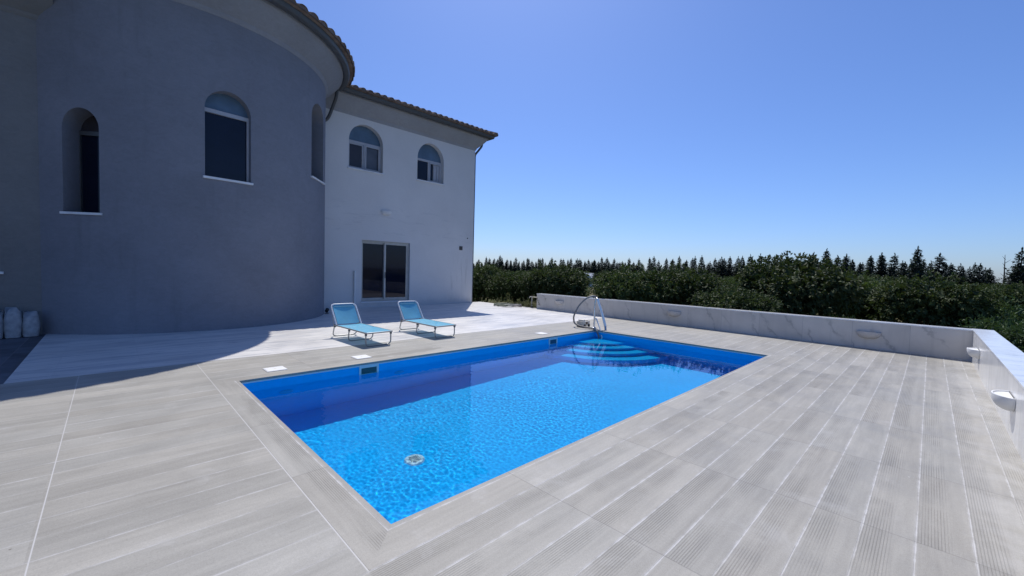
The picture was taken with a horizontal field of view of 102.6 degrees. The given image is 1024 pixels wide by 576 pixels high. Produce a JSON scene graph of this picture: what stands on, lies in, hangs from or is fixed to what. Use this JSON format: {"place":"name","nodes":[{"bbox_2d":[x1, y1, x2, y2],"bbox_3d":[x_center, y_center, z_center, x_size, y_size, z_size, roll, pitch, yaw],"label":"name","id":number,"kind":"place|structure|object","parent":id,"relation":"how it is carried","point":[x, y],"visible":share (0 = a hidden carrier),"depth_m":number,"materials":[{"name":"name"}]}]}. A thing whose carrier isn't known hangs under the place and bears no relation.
{"place":"outdoors","nodes":[
{"label":"outdoors","id":0,"kind":"place"},
{"bbox_2d":[0,334,44,383],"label":"slate paving","id":1,"kind":"structure","parent":0,"point":[14,352],"depth_m":6.99,"materials":[{"name":"grey stone"}]},
{"bbox_2d":[0,309,3,338],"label":"cement sack","id":2,"kind":"object","parent":1,"relation":"on","point":[1,324],"visible":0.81,"depth_m":8.01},
{"bbox_2d":[3,307,21,337],"bbox_3d":[-9.945,0.682,8.173,0.249,0.599,0.279,-1,3,-44],"label":"sack","id":3,"kind":"object","parent":1,"relation":"on","point":[12,323],"visible":0.99,"depth_m":8.11,"materials":[{"name":"white fabric"}]},
{"bbox_2d":[22,311,39,336],"bbox_3d":[-9.811,0.717,8.364,0.255,0.520,0.279,-1,3,-44],"label":"cement sack","id":4,"kind":"object","parent":1,"relation":"on","point":[30,323],"visible":1,"depth_m":8.30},
{"bbox_2d":[4,302,609,383],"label":"marble paving","id":5,"kind":"structure","parent":0,"point":[50,356],"depth_m":8.51,"materials":[{"name":"white stone"}]},
{"bbox_2d":[0,0,497,336],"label":"house","id":6,"kind":"structure","parent":5,"relation":"on","point":[170,166],"depth_m":9.48,"materials":[{"name":"white paint"}]},
{"bbox_2d":[59,116,101,214],"bbox_3d":[-8.985,-2.642,8.730,0.749,2.205,0.515,1,2,-9],"label":"window","id":7,"kind":"structure","parent":6,"relation":"in","point":[89,133],"depth_m":8.92,"materials":[{"name":"glass"}]},
{"bbox_2d":[203,93,253,185],"bbox_3d":[-6.791,-3.585,9.786,0.295,2.100,1.016,4,3,40],"label":"window","id":8,"kind":"structure","parent":6,"relation":"in","point":[226,120],"depth_m":9.85,"materials":[{"name":"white glass"}]},
{"bbox_2d":[311,176,324,184],"bbox_3d":[-6.088,-3.272,12.435,0.473,0.050,1.063,1,2,-6],"label":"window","id":9,"kind":"structure","parent":6,"relation":"in","point":[313,177],"depth_m":12.36,"materials":[{"name":"stone"}]},
{"bbox_2d":[348,126,383,174],"bbox_3d":[-5.706,-5.407,15.938,1.450,1.780,0.320,-1,3,-44],"label":"window","id":10,"kind":"structure","parent":6,"relation":"in","point":[364,146],"depth_m":16.01,"materials":[{"name":"white glass"}]},
{"bbox_2d":[360,240,409,302],"bbox_3d":[-5.177,-0.659,16.772,2.170,2.465,0.280,-1,3,-44],"label":"sliding door","id":11,"kind":"structure","parent":6,"relation":"in","point":[384,268],"depth_m":16.78,"materials":[{"name":"glass"}]},
{"bbox_2d":[381,210,391,214],"bbox_3d":[-5.035,-3.014,16.500,0.460,0.170,0.150,-1,3,-44],"label":"wall lamp","id":12,"kind":"object","parent":6,"relation":"attached to","point":[383,212],"visible":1,"depth_m":16.44,"materials":[{"name":"white paint"}]},
{"bbox_2d":[416,144,444,185],"bbox_3d":[-3.614,-5.453,17.985,1.425,1.705,0.320,-1,3,-44],"label":"window","id":13,"kind":"structure","parent":6,"relation":"in","point":[429,162],"depth_m":18.06,"materials":[{"name":"white glass"}]},
{"bbox_2d":[331,303,392,346],"bbox_3d":[-3.300,0.766,8.912,1.768,0.736,0.598,4,3,44],"label":"sun lounger","id":14,"kind":"object","parent":5,"relation":"on","point":[345,313],"visible":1,"depth_m":9.23,"materials":[{"name":"teal fabric"}]},
{"bbox_2d":[398,301,455,337],"bbox_3d":[-2.135,0.748,10.123,0.598,0.736,1.768,-1,3,-45],"label":"sun lounger","id":15,"kind":"object","parent":5,"relation":"on","point":[410,309],"visible":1,"depth_m":10.45,"materials":[{"name":"teal fabric"}]},
{"bbox_2d":[475,298,536,307],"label":"wild grass","id":16,"kind":"structure","parent":0,"point":[500,302],"depth_m":26.89,"materials":[{"name":"green plant"}]},
{"bbox_2d":[494,303,521,306],"bbox_3d":[-0.196,0.760,18.354,1.025,0.124,1.348,-4,6,-65],"label":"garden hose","id":17,"kind":"object","parent":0,"point":[504,304],"visible":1,"depth_m":18.17,"materials":[{"name":"grey plastic"}]},
{"bbox_2d":[0,317,1023,575],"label":"pool deck","id":18,"kind":"structure","parent":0,"point":[810,459],"depth_m":3.06,"materials":[{"name":"grey tile"}]},
{"bbox_2d":[262,366,286,371],"bbox_3d":[-3.611,1.231,6.250,0.274,0.008,0.274,-1,3,-44],"label":"deck lid","id":19,"kind":"object","parent":18,"relation":"on","point":[277,368],"visible":1,"depth_m":6.24,"materials":[{"name":"white plastic"}]},
{"bbox_2d":[350,355,370,358],"bbox_3d":[-2.661,1.215,7.243,0.274,0.008,0.274,-1,3,-44],"label":"deck lid","id":20,"kind":"object","parent":18,"relation":"on","point":[361,356],"visible":1,"depth_m":7.24,"materials":[{"name":"white plastic"}]},
{"bbox_2d":[211,329,786,570],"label":"swimming pool","id":21,"kind":"structure","parent":18,"relation":"in","point":[371,536],"depth_m":3.69,"materials":[{"name":"grey tile"}]},
{"bbox_2d":[251,336,753,523],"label":"pool water","id":22,"kind":"structure","parent":21,"relation":"in","point":[390,446],"depth_m":5.24,"materials":[{"name":"blue liquid"}]},
{"bbox_2d":[593,297,606,336],"bbox_3d":[2.521,0.907,11.672,0.269,1.242,0.779,1,2,-13],"label":"pool handrail","id":23,"kind":"object","parent":21,"relation":"on","point":[601,313],"visible":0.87,"depth_m":11.77,"materials":[{"name":"metal"}]},
{"bbox_2d":[576,319,589,326],"bbox_3d":[2.119,1.038,12.186,0.330,0.214,0.290,-1,3,-44],"label":"pool cleaner","id":24,"kind":"object","parent":18,"relation":"on","point":[583,322],"visible":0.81,"depth_m":12.09,"materials":[{"name":"beige plastic"}]},
{"bbox_2d":[573,295,599,336],"bbox_3d":[2.278,0.866,11.830,0.549,1.297,1.080,-1,3,-44],"label":"vacuum hose","id":25,"kind":"object","parent":18,"relation":"on","point":[594,329],"visible":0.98,"depth_m":11.98,"materials":[{"name":"white plastic"}]},
{"bbox_2d":[296,0,1023,282],"label":"sky","id":26,"kind":"structure","parent":0,"point":[636,130],"materials":[{"name":"blue"}]},
{"bbox_2d":[475,287,1022,321],"bbox_3d":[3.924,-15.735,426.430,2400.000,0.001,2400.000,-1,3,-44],"label":"ground","id":27,"kind":"structure","parent":0,"point":[594,294],"depth_m":28.11,"materials":[{"name":"brown soil"}]},
{"bbox_2d":[472,262,505,301],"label":"fruit tree","id":28,"kind":"object","parent":27,"relation":"on","point":[482,274],"visible":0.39,"depth_m":23.28,"materials":[{"name":"green plant"}]},
{"bbox_2d":[496,256,502,269],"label":"conifer tree","id":29,"kind":"object","parent":27,"relation":"on","point":[499,262],"visible":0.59,"depth_m":216.47,"materials":[{"name":"green plant"}]},
{"bbox_2d":[493,265,508,274],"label":"fruit tree","id":30,"kind":"object","parent":27,"relation":"on","point":[499,269],"visible":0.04,"depth_m":35.87,"materials":[{"name":"green plant"}]},
{"bbox_2d":[482,270,530,303],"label":"fruit tree","id":31,"kind":"object","parent":27,"relation":"on","point":[502,285],"visible":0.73,"depth_m":21.76,"materials":[{"name":"green plant"}]},
{"bbox_2d":[507,260,512,271],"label":"conifer tree","id":32,"kind":"object","parent":27,"relation":"on","point":[510,266],"visible":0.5,"depth_m":215.74,"materials":[{"name":"green plant"}]},
{"bbox_2d":[511,259,517,271],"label":"conifer tree","id":33,"kind":"object","parent":27,"relation":"on","point":[515,267],"visible":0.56,"depth_m":212.95,"materials":[{"name":"green plant"}]},
{"bbox_2d":[525,259,531,270],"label":"conifer tree","id":34,"kind":"object","parent":27,"relation":"on","point":[528,266],"visible":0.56,"depth_m":207.08,"materials":[{"name":"green plant"}]},
{"bbox_2d":[519,260,589,302],"bbox_3d":[2.160,-0.050,21.151,3.804,2.836,3.874,1,2,-2],"label":"fruit tree","id":35,"kind":"object","parent":27,"relation":"on","point":[546,278],"visible":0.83,"depth_m":20.07,"materials":[{"name":"green plant"}]},
{"bbox_2d":[545,280,586,296],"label":"fruit tree","id":36,"kind":"object","parent":27,"relation":"on","point":[574,293],"visible":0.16,"depth_m":20.08,"materials":[{"name":"green plant"}]},
{"bbox_2d":[572,258,582,270],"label":"conifer tree","id":37,"kind":"object","parent":27,"relation":"on","point":[577,265],"visible":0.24,"depth_m":182.40,"materials":[{"name":"green plant"}]},
{"bbox_2d":[571,268,594,290],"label":"fruit tree","id":38,"kind":"object","parent":27,"relation":"on","point":[589,283],"visible":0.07,"depth_m":28.31,"materials":[{"name":"green plant"}]},
{"bbox_2d":[590,259,597,272],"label":"conifer tree","id":39,"kind":"object","parent":27,"relation":"on","point":[593,269],"visible":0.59,"depth_m":177.69,"materials":[{"name":"green plant"}]},
{"bbox_2d":[592,270,608,284],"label":"fruit tree","id":40,"kind":"object","parent":27,"relation":"on","point":[596,274],"visible":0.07,"depth_m":48.91,"materials":[{"name":"green plant"}]},
{"bbox_2d":[600,261,606,271],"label":"conifer tree","id":41,"kind":"object","parent":27,"relation":"on","point":[603,267],"visible":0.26,"depth_m":175.72,"materials":[{"name":"green plant"}]},
{"bbox_2d":[603,263,613,272],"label":"conifer tree","id":42,"kind":"object","parent":27,"relation":"on","point":[609,267],"visible":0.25,"depth_m":170.29,"materials":[{"name":"green plant"}]},
{"bbox_2d":[585,263,678,302],"bbox_3d":[4.698,0.299,16.463,3.662,2.668,3.540,0,3,-24],"label":"fruit tree","id":43,"kind":"object","parent":27,"relation":"on","point":[639,286],"visible":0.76,"depth_m":15.76,"materials":[{"name":"green plant"}]},
{"bbox_2d":[647,257,661,271],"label":"conifer tree","id":44,"kind":"object","parent":27,"relation":"on","point":[652,264],"visible":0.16,"depth_m":149.13,"materials":[{"name":"green plant"}]},
{"bbox_2d":[647,261,732,305],"bbox_3d":[7.236,0.258,17.368,3.699,2.818,3.777,0,3,-39],"label":"fruit tree","id":45,"kind":"object","parent":27,"relation":"on","point":[687,282],"visible":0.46,"depth_m":16.57,"materials":[{"name":"green plant"}]},
{"bbox_2d":[689,258,696,274],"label":"conifer tree","id":46,"kind":"object","parent":27,"relation":"on","point":[692,266],"visible":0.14,"depth_m":126.06,"materials":[{"name":"green plant"}]},
{"bbox_2d":[695,257,705,275],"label":"conifer tree","id":47,"kind":"object","parent":27,"relation":"on","point":[701,263],"visible":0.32,"depth_m":118.24,"materials":[{"name":"green plant"}]},
{"bbox_2d":[708,259,717,276],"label":"conifer tree","id":48,"kind":"object","parent":27,"relation":"on","point":[714,264],"visible":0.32,"depth_m":114.59,"materials":[{"name":"green plant"}]},
{"bbox_2d":[709,257,732,279],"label":"conifer tree","id":49,"kind":"object","parent":27,"relation":"on","point":[720,273],"visible":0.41,"depth_m":112.02,"materials":[{"name":"green plant"}]},
{"bbox_2d":[715,275,739,287],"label":"fruit tree","id":50,"kind":"object","parent":27,"relation":"on","point":[729,281],"visible":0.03,"depth_m":25.60,"materials":[{"name":"green plant"}]},
{"bbox_2d":[725,262,733,276],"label":"conifer tree","id":51,"kind":"object","parent":27,"relation":"on","point":[729,271],"visible":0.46,"depth_m":109.76,"materials":[{"name":"green plant"}]},
{"bbox_2d":[727,257,733,270],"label":"conifer tree","id":52,"kind":"object","parent":27,"relation":"on","point":[730,259],"visible":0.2,"depth_m":117.94,"materials":[{"name":"green plant"}]},
{"bbox_2d":[686,282,783,312],"bbox_3d":[7.057,0.805,13.167,2.940,2.044,2.887,1,2,-12],"label":"fruit tree","id":53,"kind":"object","parent":27,"relation":"on","point":[744,300],"visible":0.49,"depth_m":12.75,"materials":[{"name":"green plant"}]},
{"bbox_2d":[732,256,741,275],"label":"conifer tree","id":54,"kind":"object","parent":27,"relation":"on","point":[736,269],"visible":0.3,"depth_m":109.66,"materials":[{"name":"green plant"}]},
{"bbox_2d":[537,293,973,360],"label":"garden wall","id":55,"kind":"structure","parent":27,"relation":"on","point":[941,341],"depth_m":10.77,"materials":[{"name":"grey stone"}]},
{"bbox_2d":[555,300,563,304],"bbox_3d":[1.886,0.604,16.705,0.150,0.170,0.460,-1,3,-42],"label":"wall lamp","id":56,"kind":"object","parent":55,"relation":"attached to","point":[559,302],"visible":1,"depth_m":16.61,"materials":[{"name":"grey paint"}]},
{"bbox_2d":[667,311,680,316],"bbox_3d":[5.150,0.836,13.107,0.150,0.170,0.460,-1,3,-42],"label":"wall lamp","id":57,"kind":"object","parent":55,"relation":"attached to","point":[674,314],"visible":1,"depth_m":13.04,"materials":[{"name":"grey paint"}]},
{"bbox_2d":[856,330,881,338],"bbox_3d":[8.332,1.112,9.600,0.150,0.170,0.460,-1,3,-42],"label":"wall lamp","id":58,"kind":"object","parent":55,"relation":"attached to","point":[868,335],"visible":1,"depth_m":9.55,"materials":[{"name":"grey paint"}]},
{"bbox_2d":[733,251,875,317],"bbox_3d":[10.618,0.205,15.505,4.180,3.288,4.642,2,2,3],"label":"fruit tree","id":59,"kind":"object","parent":27,"relation":"on","point":[820,291],"visible":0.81,"depth_m":14.29,"materials":[{"name":"green plant"}]},
{"bbox_2d":[819,248,832,269],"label":"conifer tree","id":60,"kind":"object","parent":27,"relation":"on","point":[826,252],"visible":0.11,"depth_m":87.86,"materials":[{"name":"green plant"}]},
{"bbox_2d":[834,255,842,271],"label":"conifer tree","id":61,"kind":"object","parent":27,"relation":"on","point":[838,263],"visible":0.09,"depth_m":86.22,"materials":[{"name":"green plant"}]},
{"bbox_2d":[824,313,862,319],"bbox_3d":[10.141,1.347,12.694,1.372,1.239,1.442,-1,3,-44],"label":"garden shrub","id":62,"kind":"object","parent":27,"relation":"on","point":[847,317],"depth_m":12.53,"materials":[{"name":"green plant"}]},
{"bbox_2d":[840,254,858,273],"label":"conifer tree","id":63,"kind":"object","parent":27,"relation":"on","point":[847,262],"visible":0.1,"depth_m":87.43,"materials":[{"name":"green plant"}]},
{"bbox_2d":[849,260,855,274],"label":"conifer tree","id":64,"kind":"object","parent":27,"relation":"on","point":[852,265],"visible":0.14,"depth_m":84.72,"materials":[{"name":"green plant"}]},
{"bbox_2d":[855,262,863,275],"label":"conifer tree","id":65,"kind":"object","parent":27,"relation":"on","point":[859,268],"visible":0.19,"depth_m":84.56,"materials":[{"name":"green plant"}]},
{"bbox_2d":[827,275,903,321],"bbox_3d":[14.973,0.652,17.518,3.474,2.437,3.484,1,3,-18],"label":"fruit tree","id":66,"kind":"object","parent":27,"relation":"on","point":[864,313],"visible":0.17,"depth_m":16.84,"materials":[{"name":"green plant"}]},
{"bbox_2d":[864,255,874,274],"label":"conifer tree","id":67,"kind":"object","parent":27,"relation":"on","point":[867,265],"visible":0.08,"depth_m":89.13,"materials":[{"name":"green plant"}]},
{"bbox_2d":[860,256,880,277],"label":"conifer tree","id":68,"kind":"object","parent":27,"relation":"on","point":[870,265],"visible":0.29,"depth_m":83.83,"materials":[{"name":"green plant"}]},
{"bbox_2d":[846,273,899,319],"bbox_3d":[18.189,0.496,20.995,3.481,2.640,3.866,0,3,-39],"label":"fruit tree","id":69,"kind":"object","parent":27,"relation":"on","point":[880,279],"visible":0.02,"depth_m":20.67,"materials":[{"name":"green plant"}]},
{"bbox_2d":[873,252,892,279],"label":"conifer tree","id":70,"kind":"object","parent":27,"relation":"on","point":[881,267],"visible":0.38,"depth_m":83.60,"materials":[{"name":"green plant"}]},
{"bbox_2d":[886,264,895,280],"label":"conifer tree","id":71,"kind":"object","parent":27,"relation":"on","point":[891,268],"visible":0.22,"depth_m":82.87,"materials":[{"name":"green plant"}]},
{"bbox_2d":[886,253,899,277],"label":"conifer tree","id":72,"kind":"object","parent":27,"relation":"on","point":[895,259],"visible":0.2,"depth_m":86.23,"materials":[{"name":"green plant"}]},
{"bbox_2d":[891,260,909,279],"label":"conifer tree","id":73,"kind":"object","parent":27,"relation":"on","point":[901,266],"visible":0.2,"depth_m":77.88,"materials":[{"name":"green plant"}]},
{"bbox_2d":[904,246,929,281],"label":"conifer tree","id":74,"kind":"object","parent":27,"relation":"on","point":[915,265],"visible":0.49,"depth_m":75.52,"materials":[{"name":"green plant"}]},
{"bbox_2d":[924,260,936,279],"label":"conifer tree","id":75,"kind":"object","parent":27,"relation":"on","point":[930,268],"visible":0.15,"depth_m":79.27,"materials":[{"name":"green plant"}]},
{"bbox_2d":[865,269,1009,328],"bbox_3d":[14.831,0.656,14.463,3.600,2.684,3.667,0,3,-40],"label":"fruit tree","id":76,"kind":"object","parent":27,"relation":"on","point":[914,300],"visible":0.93,"depth_m":13.89,"materials":[{"name":"green plant"}]},
{"bbox_2d":[925,252,957,280],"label":"conifer tree","id":77,"kind":"object","parent":27,"relation":"on","point":[939,267],"visible":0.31,"depth_m":78.09,"materials":[{"name":"green plant"}]},
{"bbox_2d":[943,263,959,284],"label":"conifer tree","id":78,"kind":"object","parent":27,"relation":"on","point":[949,270],"visible":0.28,"depth_m":76.20,"materials":[{"name":"green plant"}]},
{"bbox_2d":[953,263,970,283],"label":"conifer tree","id":79,"kind":"object","parent":27,"relation":"on","point":[960,269],"visible":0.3,"depth_m":75.82,"materials":[{"name":"green plant"}]},
{"bbox_2d":[965,266,977,284],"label":"conifer tree","id":80,"kind":"object","parent":27,"relation":"on","point":[968,273],"visible":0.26,"depth_m":77.59,"materials":[{"name":"green plant"}]},
{"bbox_2d":[970,262,977,280],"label":"conifer tree","id":81,"kind":"object","parent":27,"relation":"on","point":[973,268],"visible":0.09,"depth_m":83.92,"materials":[{"name":"green plant"}]},
{"bbox_2d":[971,263,988,285],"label":"conifer tree","id":82,"kind":"object","parent":27,"relation":"on","point":[978,275],"visible":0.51,"depth_m":76.40,"materials":[{"name":"green plant"}]},
{"bbox_2d":[946,301,1020,328],"bbox_3d":[15.494,1.229,13.570,2.124,1.704,1.964,0,3,-29],"label":"garden shrub","id":83,"kind":"object","parent":27,"relation":"on","point":[1008,314],"visible":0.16,"depth_m":13.27,"materials":[{"name":"green plant"}]},
{"bbox_2d":[958,313,1023,332],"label":"garden shrub","id":84,"kind":"object","parent":27,"relation":"on","point":[991,325],"visible":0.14,"depth_m":11.83,"materials":[{"name":"green plant"}]},
{"bbox_2d":[983,267,998,285],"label":"conifer tree","id":85,"kind":"object","parent":27,"relation":"on","point":[990,274],"visible":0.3,"depth_m":77.28,"materials":[{"name":"green plant"}]},
{"bbox_2d":[971,329,1023,462],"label":"garden wall","id":86,"kind":"structure","parent":27,"relation":"on","point":[998,364],"depth_m":5.23,"materials":[{"name":"stone"}]},
{"bbox_2d":[967,347,979,358],"bbox_3d":[8.288,1.175,7.380,0.460,0.170,0.150,-1,3,-44],"label":"wall lamp","id":87,"kind":"object","parent":86,"relation":"attached to","point":[973,352],"visible":1,"depth_m":7.27,"materials":[{"name":"white paint"}]},
{"bbox_2d":[991,390,1015,411],"bbox_3d":[5.215,1.207,4.372,0.460,0.170,0.150,-1,3,-44],"label":"wall lamp","id":88,"kind":"object","parent":86,"relation":"attached to","point":[1004,399],"visible":1,"depth_m":4.28,"materials":[{"name":"white paint"}]},
{"bbox_2d":[979,281,1023,310],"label":"fruit tree","id":89,"kind":"object","parent":27,"relation":"on","point":[1015,291],"visible":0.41,"depth_m":22.32,"materials":[{"name":"green plant"}]},
{"bbox_2d":[1002,256,1009,284],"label":"dead tree","id":90,"kind":"object","parent":27,"relation":"on","point":[1004,268],"visible":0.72,"depth_m":83.83,"materials":[{"name":"brown plant"}]},
{"bbox_2d":[995,247,1023,287],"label":"conifer tree","id":91,"kind":"object","parent":27,"relation":"on","point":[1016,270],"visible":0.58,"depth_m":74.66,"materials":[{"name":"green plant"}]},
{"bbox_2d":[995,294,1023,326],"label":"garden shrub","id":92,"kind":"object","parent":27,"relation":"on","point":[1019,310],"visible":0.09,"depth_m":14.41,"materials":[{"name":"green plant"}]},
{"bbox_2d":[998,320,1023,352],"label":"garden shrub","id":93,"kind":"object","parent":27,"relation":"on","point":[1015,336],"visible":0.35,"depth_m":10.65,"materials":[{"name":"green plant"}]}
]}

